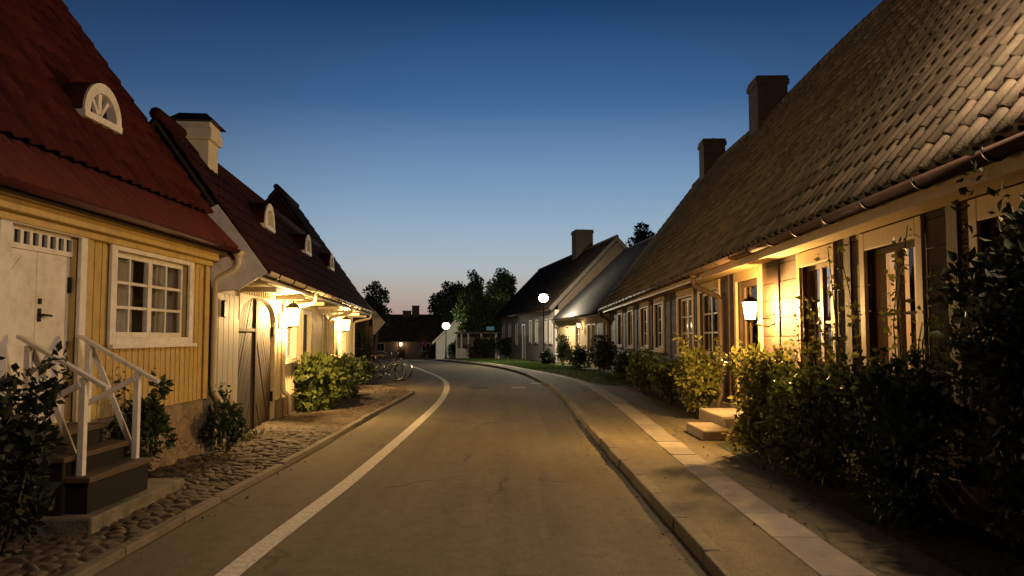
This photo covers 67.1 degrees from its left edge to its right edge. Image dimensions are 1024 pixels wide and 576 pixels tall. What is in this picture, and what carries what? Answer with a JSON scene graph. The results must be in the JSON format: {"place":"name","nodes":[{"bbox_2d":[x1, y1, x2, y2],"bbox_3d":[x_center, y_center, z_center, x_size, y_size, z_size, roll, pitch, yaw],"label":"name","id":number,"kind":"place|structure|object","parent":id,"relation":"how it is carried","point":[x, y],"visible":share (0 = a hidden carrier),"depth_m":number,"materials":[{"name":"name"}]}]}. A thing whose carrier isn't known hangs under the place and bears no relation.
{"place":"outdoors","nodes":[
{"label":"outdoors","id":0,"kind":"place"},
{"bbox_2d":[0,429,335,575],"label":"cobbled verge","id":1,"kind":"structure","parent":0,"point":[209,474],"depth_m":7.35,"materials":[{"name":"grey stone"}]},
{"bbox_2d":[0,341,72,556],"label":"rose bush","id":2,"kind":"object","parent":1,"relation":"on","point":[21,447],"visible":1,"depth_m":5.46,"materials":[{"name":"green plant"}]},
{"bbox_2d":[5,334,183,534],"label":"front steps","id":3,"kind":"structure","parent":1,"relation":"on","point":[104,483],"depth_m":6.54,"materials":[{"name":"grey wood"}]},
{"bbox_2d":[108,366,177,469],"bbox_3d":[-3.909,1.457,8.159,0.646,1.278,0.848,0,-4,0],"label":"rose bush","id":4,"kind":"object","parent":1,"relation":"on","point":[154,424],"visible":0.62,"depth_m":8.16,"materials":[{"name":"green plant"}]},
{"bbox_2d":[198,382,249,452],"bbox_3d":[-3.855,1.762,10.430,0.598,0.958,0.836,0,-4,0],"label":"rose bush","id":5,"kind":"object","parent":1,"relation":"on","point":[227,420],"visible":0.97,"depth_m":10.36,"materials":[{"name":"green plant"}]},
{"bbox_2d":[211,428,268,449],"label":"grass","id":6,"kind":"structure","parent":1,"relation":"on","point":[250,435],"depth_m":11.72,"materials":[{"name":"green plant"}]},
{"bbox_2d":[253,385,413,430],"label":"cobbled verge","id":7,"kind":"structure","parent":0,"point":[343,412],"depth_m":15.59,"materials":[{"name":"grey stone"}]},
{"bbox_2d":[292,350,352,411],"bbox_3d":[-4.175,2.060,16.696,1.287,1.424,1.981,0,-4,0],"label":"hydrangea","id":8,"kind":"object","parent":7,"relation":"on","point":[320,384],"visible":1,"depth_m":16.30,"materials":[{"name":"green plant"}]},
{"bbox_2d":[324,350,363,397],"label":"hydrangea","id":9,"kind":"object","parent":7,"relation":"on","point":[345,361],"visible":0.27,"depth_m":19.71,"materials":[{"name":"green plant"}]},
{"bbox_2d":[357,376,407,388],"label":"path","id":10,"kind":"structure","parent":0,"point":[371,382],"depth_m":26.35,"materials":[{"name":"grey stone"}]},
{"bbox_2d":[352,355,377,384],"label":"hedge","id":11,"kind":"object","parent":10,"relation":"on","point":[365,363],"visible":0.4,"depth_m":25.40,"materials":[{"name":"green plant"}]},
{"bbox_2d":[355,329,376,363],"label":"hedge","id":12,"kind":"object","parent":10,"relation":"on","point":[360,350],"visible":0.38,"depth_m":31.20,"materials":[{"name":"green plant"}]},
{"bbox_2d":[93,358,711,575],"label":"road","id":13,"kind":"structure","parent":0,"point":[500,476],"depth_m":7.31,"materials":[{"name":"grey asphalt"}]},
{"bbox_2d":[215,361,449,575],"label":"white line","id":14,"kind":"object","parent":13,"relation":"on","point":[245,561],"visible":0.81,"depth_m":7.29,"materials":[{"name":"paint"}]},
{"bbox_2d":[364,352,405,380],"bbox_3d":[-4.752,2.874,28.237,1.762,1.052,0.581,0,-4,-4],"label":"bicycle","id":15,"kind":"object","parent":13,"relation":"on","point":[396,371],"visible":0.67,"depth_m":28.24,"materials":[{"name":"metal"}]},
{"bbox_2d":[372,352,411,379],"bbox_3d":[-4.591,2.915,28.869,1.762,1.052,0.581,0,-4,5],"label":"bicycle","id":16,"kind":"object","parent":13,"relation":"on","point":[408,363],"visible":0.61,"depth_m":28.84,"materials":[{"name":"metal"}]},
{"bbox_2d":[140,386,814,559],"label":"fallen leaves","id":17,"kind":"object","parent":13,"relation":"on","point":[813,507],"visible":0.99,"depth_m":8.92,"materials":[{"name":"brown plant"}]},
{"bbox_2d":[62,0,882,313],"label":"sky","id":18,"kind":"structure","parent":0,"point":[426,144],"materials":[{"name":"blue"}]},
{"bbox_2d":[477,360,628,386],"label":"lawn","id":19,"kind":"structure","parent":0,"point":[560,364],"depth_m":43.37,"materials":[{"name":"green plant"}]},
{"bbox_2d":[448,342,455,357],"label":"garden bush","id":20,"kind":"object","parent":19,"relation":"on","point":[453,347],"visible":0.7,"depth_m":70.52,"materials":[{"name":"green plant"}]},
{"bbox_2d":[454,332,498,358],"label":"garden shelter","id":21,"kind":"object","parent":19,"relation":"on","point":[464,345],"visible":0.63,"depth_m":65.08,"materials":[{"name":"wood"}]},
{"bbox_2d":[444,357,529,361],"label":"grass","id":22,"kind":"structure","parent":19,"relation":"on","point":[481,359],"depth_m":52.88,"materials":[{"name":"green plant"}]},
{"bbox_2d":[473,335,502,358],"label":"garden bush","id":23,"kind":"object","parent":19,"relation":"on","point":[482,348],"visible":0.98,"depth_m":60.11,"materials":[{"name":"green plant"}]},
{"bbox_2d":[486,326,494,357],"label":"lit sign","id":24,"kind":"object","parent":19,"relation":"on","point":[490,328],"visible":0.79,"depth_m":62.51,"materials":[{"name":"blue metal"}]},
{"bbox_2d":[498,335,511,357],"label":"garden bush","id":25,"kind":"object","parent":19,"relation":"on","point":[506,349],"visible":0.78,"depth_m":65.56,"materials":[{"name":"green plant"}]},
{"bbox_2d":[538,290,548,362],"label":"street lamp","id":26,"kind":"object","parent":19,"relation":"on","point":[543,297],"visible":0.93,"depth_m":43.89,"materials":[{"name":"black metal"}]},
{"bbox_2d":[539,348,557,364],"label":"garden bush","id":27,"kind":"object","parent":19,"relation":"on","point":[547,356],"visible":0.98,"depth_m":42.81,"materials":[{"name":"green plant"}]},
{"bbox_2d":[555,334,572,365],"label":"garden bush","id":28,"kind":"object","parent":19,"relation":"on","point":[563,344],"visible":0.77,"depth_m":41.29,"materials":[{"name":"green plant"}]},
{"bbox_2d":[563,343,588,367],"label":"garden bush","id":29,"kind":"object","parent":19,"relation":"on","point":[578,357],"visible":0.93,"depth_m":36.88,"materials":[{"name":"green plant"}]},
{"bbox_2d":[438,359,966,575],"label":"sidewalk","id":30,"kind":"structure","parent":0,"point":[743,543],"depth_m":7.00,"materials":[{"name":"concrete"}]},
{"bbox_2d":[531,369,698,415],"bbox_3d":[3.031,3.066,24.605,4.338,0.001,22.500,0,-4,0],"label":"planting bed","id":31,"kind":"object","parent":30,"relation":"on","point":[678,404],"visible":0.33,"depth_m":20.92,"materials":[{"name":"soil"}]},
{"bbox_2d":[584,333,618,375],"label":"border shrub","id":32,"kind":"object","parent":31,"relation":"on","point":[607,353],"visible":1,"depth_m":30.07,"materials":[{"name":"green plant"}]},
{"bbox_2d":[610,350,636,383],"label":"border shrub","id":33,"kind":"object","parent":31,"relation":"on","point":[621,361],"visible":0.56,"depth_m":24.34,"materials":[{"name":"green plant"}]},
{"bbox_2d":[625,345,664,393],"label":"border shrub","id":34,"kind":"object","parent":31,"relation":"on","point":[638,375],"visible":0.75,"depth_m":20.05,"materials":[{"name":"green plant"}]},
{"bbox_2d":[638,350,685,405],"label":"border shrub","id":35,"kind":"object","parent":31,"relation":"on","point":[661,379],"visible":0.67,"depth_m":16.78,"materials":[{"name":"green plant"}]},
{"bbox_2d":[444,359,875,575],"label":"paving strip","id":36,"kind":"object","parent":30,"relation":"on","point":[814,552],"visible":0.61,"depth_m":6.79,"materials":[{"name":"grey concrete"}]},
{"bbox_2d":[668,331,725,418],"bbox_3d":[3.385,1.597,14.106,0.976,1.616,1.428,0,-4,0],"label":"border shrub","id":37,"kind":"object","parent":30,"relation":"on","point":[702,376],"visible":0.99,"depth_m":13.89,"materials":[{"name":"green plant"}]},
{"bbox_2d":[686,408,742,440],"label":"stone steps","id":38,"kind":"structure","parent":30,"relation":"on","point":[709,426],"depth_m":11.80,"materials":[{"name":"stone"}]},
{"bbox_2d":[717,444,1023,575],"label":"planting bed","id":39,"kind":"object","parent":30,"relation":"on","point":[963,547],"visible":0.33,"depth_m":5.83,"materials":[{"name":"soil"}]},
{"bbox_2d":[720,339,797,459],"bbox_3d":[3.244,1.405,9.716,1.164,1.520,1.666,0,-4,0],"label":"border shrub","id":40,"kind":"object","parent":39,"relation":"on","point":[756,378],"visible":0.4,"depth_m":9.71,"materials":[{"name":"green plant"}]},
{"bbox_2d":[752,351,865,487],"bbox_3d":[3.196,1.389,8.346,1.141,1.412,1.947,0,-4,0],"label":"border shrub","id":41,"kind":"object","parent":39,"relation":"on","point":[797,415],"visible":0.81,"depth_m":8.01,"materials":[{"name":"green plant"}]},
{"bbox_2d":[777,225,944,512],"bbox_3d":[3.308,0.782,7.713,0.436,2.423,3.690,0,-4,0],"label":"climbing rose","id":42,"kind":"object","parent":39,"relation":"on","point":[934,319],"visible":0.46,"depth_m":7.20,"materials":[{"name":"green plant"}]},
{"bbox_2d":[816,347,986,533],"bbox_3d":[3.245,1.240,6.633,1.071,1.483,1.855,0,-4,0],"label":"border shrub","id":43,"kind":"object","parent":39,"relation":"on","point":[873,404],"visible":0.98,"depth_m":6.34,"materials":[{"name":"green plant"}]},
{"bbox_2d":[925,145,1023,567],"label":"border shrub","id":44,"kind":"object","parent":39,"relation":"on","point":[994,357],"visible":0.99,"depth_m":4.83,"materials":[{"name":"green plant"}]},
{"bbox_3d":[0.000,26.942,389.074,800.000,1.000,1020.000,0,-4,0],"label":"ground","id":45,"kind":"structure","parent":0,"visible":0},
{"bbox_2d":[0,0,243,470],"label":"yellow cottage","id":46,"kind":"structure","parent":45,"relation":"on","point":[114,239],"depth_m":8.22,"materials":[{"name":"wood"}]},
{"bbox_2d":[0,218,88,422],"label":"door","id":47,"kind":"structure","parent":46,"relation":"in","point":[36,283],"depth_m":6.98,"materials":[{"name":"white paint"}]},
{"bbox_2d":[106,244,196,348],"bbox_3d":[-4.262,0.115,9.037,0.317,1.160,2.090,0,-4,1],"label":"window","id":48,"kind":"structure","parent":46,"relation":"in","point":[158,275],"depth_m":9.01,"materials":[{"name":"white paint"}]},
{"bbox_2d":[62,386,413,575],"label":"kerb","id":49,"kind":"structure","parent":45,"relation":"on","point":[97,564],"depth_m":7.08,"materials":[{"name":"stone"}]},
{"bbox_2d":[148,107,372,449],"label":"lamplit cottage","id":50,"kind":"structure","parent":45,"relation":"on","point":[287,258],"depth_m":13.25,"materials":[{"name":"grey paint"}]},
{"bbox_2d":[278,301,301,329],"bbox_3d":[-4.258,0.518,14.768,0.418,0.556,0.276,0,-4,-6],"label":"wall lantern","id":51,"kind":"object","parent":50,"relation":"attached to","point":[293,310],"depth_m":14.68,"materials":[{"name":"white glass"}]},
{"bbox_2d":[284,306,299,363],"bbox_3d":[-4.606,0.978,15.994,0.187,1.140,1.396,0,-4,-6],"label":"window","id":52,"kind":"structure","parent":50,"relation":"in","point":[288,331],"depth_m":16.35,"materials":[{"name":"white paint"}]},
{"bbox_2d":[301,310,311,354],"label":"window","id":53,"kind":"structure","parent":50,"relation":"in","point":[304,317],"depth_m":18.10,"materials":[{"name":"white wood"}]},
{"bbox_2d":[322,315,328,354],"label":"window","id":54,"kind":"structure","parent":50,"relation":"in","point":[324,317],"depth_m":20.87,"materials":[{"name":"white paint"}]},
{"bbox_2d":[329,316,335,356],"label":"window","id":55,"kind":"structure","parent":50,"relation":"in","point":[329,316],"depth_m":22.75,"materials":[{"name":"white paint"}]},
{"bbox_2d":[337,315,350,332],"bbox_3d":[-5.118,1.100,23.499,0.413,0.544,0.265,0,-4,-6],"label":"wall lantern","id":56,"kind":"object","parent":50,"relation":"attached to","point":[346,320],"depth_m":23.42,"materials":[{"name":"white glass"}]},
{"bbox_2d":[341,319,346,355],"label":"window","id":57,"kind":"structure","parent":50,"relation":"in","point":[341,319],"depth_m":25.53,"materials":[{"name":"white paint"}]},
{"bbox_2d":[353,297,385,368],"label":"brown house","id":58,"kind":"structure","parent":45,"relation":"on","point":[372,326],"depth_m":35.86,"materials":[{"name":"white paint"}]},
{"bbox_2d":[362,281,391,360],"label":"broadleaf tree","id":59,"kind":"object","parent":45,"relation":"on","point":[375,302],"visible":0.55,"depth_m":57.68,"materials":[{"name":"green plant"}]},
{"bbox_2d":[373,305,444,358],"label":"end house","id":60,"kind":"structure","parent":45,"relation":"on","point":[412,331],"depth_m":95.11,"materials":[{"name":"brown paint"}]},
{"bbox_2d":[377,343,384,351],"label":"window","id":61,"kind":"structure","parent":60,"relation":"in","point":[380,346],"depth_m":94.77,"materials":[{"name":"glass"}]},
{"bbox_2d":[398,342,404,357],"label":"door","id":62,"kind":"structure","parent":60,"relation":"in","point":[401,349],"depth_m":94.77,"materials":[{"name":"brown wood"}]},
{"bbox_2d":[422,343,429,351],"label":"window","id":63,"kind":"structure","parent":60,"relation":"in","point":[427,349],"depth_m":94.77,"materials":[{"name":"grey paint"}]},
{"bbox_2d":[421,341,426,355],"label":"no parking sign","id":64,"kind":"object","parent":45,"relation":"on","point":[424,344],"visible":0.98,"depth_m":93.74,"materials":[{"name":"blue metal"}]},
{"bbox_2d":[442,320,449,357],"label":"street lamp","id":65,"kind":"object","parent":45,"relation":"on","point":[445,325],"visible":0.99,"depth_m":74.68,"materials":[{"name":"white glass"}]},
{"bbox_2d":[432,320,460,358],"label":"white gable house","id":66,"kind":"structure","parent":45,"relation":"on","point":[447,336],"depth_m":84.78,"materials":[{"name":"grey wood"}]},
{"bbox_2d":[427,280,466,318],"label":"broadleaf tree","id":67,"kind":"object","parent":45,"relation":"on","point":[446,286],"visible":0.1,"depth_m":97.19,"materials":[{"name":"green plant"}]},
{"bbox_2d":[434,283,467,324],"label":"broadleaf tree","id":68,"kind":"object","parent":45,"relation":"on","point":[450,300],"visible":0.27,"depth_m":86.94,"materials":[{"name":"green plant"}]},
{"bbox_2d":[452,269,487,323],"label":"broadleaf tree","id":69,"kind":"object","parent":45,"relation":"on","point":[474,285],"visible":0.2,"depth_m":79.67,"materials":[{"name":"green plant"}]},
{"bbox_2d":[452,290,506,337],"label":"broadleaf tree","id":70,"kind":"object","parent":45,"relation":"on","point":[479,314],"visible":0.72,"depth_m":72.05,"materials":[{"name":"green plant"}]},
{"bbox_2d":[484,267,517,307],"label":"broadleaf tree","id":71,"kind":"object","parent":45,"relation":"on","point":[501,286],"visible":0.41,"depth_m":78.38,"materials":[{"name":"green plant"}]},
{"bbox_2d":[495,229,627,361],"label":"gabled house","id":72,"kind":"structure","parent":45,"relation":"on","point":[563,282],"depth_m":56.32,"materials":[{"name":"paint"}]},
{"bbox_2d":[515,323,517,344],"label":"window","id":73,"kind":"structure","parent":72,"relation":"in","point":[516,324],"depth_m":63.53,"materials":[{"name":"white paint"}]},
{"bbox_2d":[522,324,524,358],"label":"door","id":74,"kind":"structure","parent":72,"relation":"in","point":[522,324],"depth_m":60.16,"materials":[{"name":"white paint"}]},
{"bbox_2d":[529,320,531,342],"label":"window","id":75,"kind":"structure","parent":72,"relation":"in","point":[530,321],"depth_m":57.44,"materials":[{"name":"white paint"}]},
{"bbox_2d":[535,319,537,343],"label":"window","id":76,"kind":"structure","parent":72,"relation":"in","point":[536,321],"depth_m":55.19,"materials":[{"name":"white paint"}]},
{"bbox_2d":[544,318,546,343],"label":"window","id":77,"kind":"structure","parent":72,"relation":"in","point":[545,319],"depth_m":51.39,"materials":[{"name":"white paint"}]},
{"bbox_2d":[548,318,552,343],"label":"window","id":78,"kind":"structure","parent":72,"relation":"in","point":[549,318],"depth_m":50.35,"materials":[{"name":"white paint"}]},
{"bbox_2d":[421,359,731,575],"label":"kerb","id":79,"kind":"structure","parent":45,"relation":"on","point":[696,539],"depth_m":7.40,"materials":[{"name":"stone"}]},
{"bbox_2d":[551,236,652,369],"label":"ochre house","id":80,"kind":"structure","parent":45,"relation":"on","point":[583,305],"depth_m":42.45,"materials":[{"name":"paint"}]},
{"bbox_2d":[565,325,568,343],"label":"window","id":81,"kind":"structure","parent":80,"relation":"in","point":[567,326],"depth_m":45.76,"materials":[{"name":"paint"}]},
{"bbox_2d":[575,325,579,348],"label":"window","id":82,"kind":"structure","parent":80,"relation":"in","point":[578,331],"depth_m":42.72,"materials":[{"name":"paint"}]},
{"bbox_2d":[587,323,590,352],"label":"window","id":83,"kind":"structure","parent":80,"relation":"in","point":[590,323],"depth_m":39.56,"materials":[{"name":"paint"}]},
{"bbox_2d":[591,323,595,352],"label":"window","id":84,"kind":"structure","parent":80,"relation":"in","point":[592,324],"depth_m":38.46,"materials":[{"name":"paint"}]},
{"bbox_2d":[598,322,603,368],"bbox_3d":[4.215,2.826,36.505,0.048,2.400,1.200,0,-4,-6],"label":"door","id":85,"kind":"structure","parent":80,"relation":"in","point":[601,324],"depth_m":36.36,"materials":[{"name":"wood"}]},
{"bbox_2d":[625,222,654,246],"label":"broadleaf tree","id":86,"kind":"object","parent":45,"relation":"on","point":[642,234],"visible":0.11,"depth_m":56.18,"materials":[{"name":"green plant"}]},
{"bbox_2d":[598,0,1023,545],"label":"timber house","id":87,"kind":"structure","parent":45,"relation":"on","point":[866,129],"depth_m":9.44,"materials":[{"name":"wood planks"},{"name":"paint"},{"name":"clay roof tile"}]},
{"bbox_2d":[617,309,622,347],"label":"window","id":88,"kind":"structure","parent":87,"relation":"in","point":[620,311],"depth_m":31.62,"materials":[{"name":"paint"}]},
{"bbox_2d":[626,306,633,348],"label":"window","id":89,"kind":"structure","parent":87,"relation":"in","point":[630,309],"depth_m":28.34,"materials":[{"name":"paint"}]},
{"bbox_2d":[640,301,649,350],"bbox_3d":[4.223,1.213,24.473,0.192,1.530,1.901,0,-4,1],"label":"window","id":90,"kind":"structure","parent":87,"relation":"in","point":[646,335],"depth_m":24.75,"materials":[{"name":"paint"}]},
{"bbox_2d":[652,296,664,352],"bbox_3d":[4.150,1.035,21.678,0.192,1.530,1.700,0,-4,1],"label":"window","id":91,"kind":"structure","parent":87,"relation":"in","point":[661,320],"depth_m":21.90,"materials":[{"name":"paint"}]},
{"bbox_2d":[674,287,694,356],"bbox_3d":[4.054,0.825,17.984,0.192,1.580,2.001,0,-4,1],"label":"window","id":92,"kind":"structure","parent":87,"relation":"in","point":[687,304],"depth_m":18.19,"materials":[{"name":"paint"}]},
{"bbox_2d":[697,279,720,361],"bbox_3d":[3.992,0.672,15.589,0.192,1.580,2.001,0,-4,1],"label":"window","id":93,"kind":"structure","parent":87,"relation":"in","point":[710,307],"depth_m":15.85,"materials":[{"name":"paint"}]},
{"bbox_2d":[733,264,763,406],"bbox_3d":[3.954,0.835,12.722,0.175,2.350,1.560,0,-4,1],"label":"door","id":94,"kind":"structure","parent":87,"relation":"in","point":[751,333],"depth_m":12.96,"materials":[{"name":"paint"}]},
{"bbox_2d":[741,294,775,326],"bbox_3d":[3.643,0.337,11.358,0.485,0.484,0.210,0,-4,1],"label":"wall lantern","id":95,"kind":"object","parent":87,"relation":"attached to","point":[750,305],"depth_m":11.29,"materials":[{"name":"white glass"}]},
{"bbox_2d":[796,243,838,371],"bbox_3d":[3.865,0.395,9.669,0.147,1.780,1.290,0,-4,1],"label":"window","id":96,"kind":"structure","parent":87,"relation":"in","point":[823,307],"depth_m":9.80,"materials":[{"name":"paint"}]},
{"bbox_2d":[859,215,928,388],"bbox_3d":[3.852,0.217,7.651,0.322,1.680,1.400,0,-4,1],"label":"window","id":97,"kind":"structure","parent":87,"relation":"in","point":[880,237],"depth_m":7.73,"materials":[{"name":"paint"}]},
{"bbox_2d":[966,183,1023,410],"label":"window","id":98,"kind":"structure","parent":87,"relation":"in","point":[979,207],"depth_m":6.07,"materials":[{"name":"paint"}]}
]}

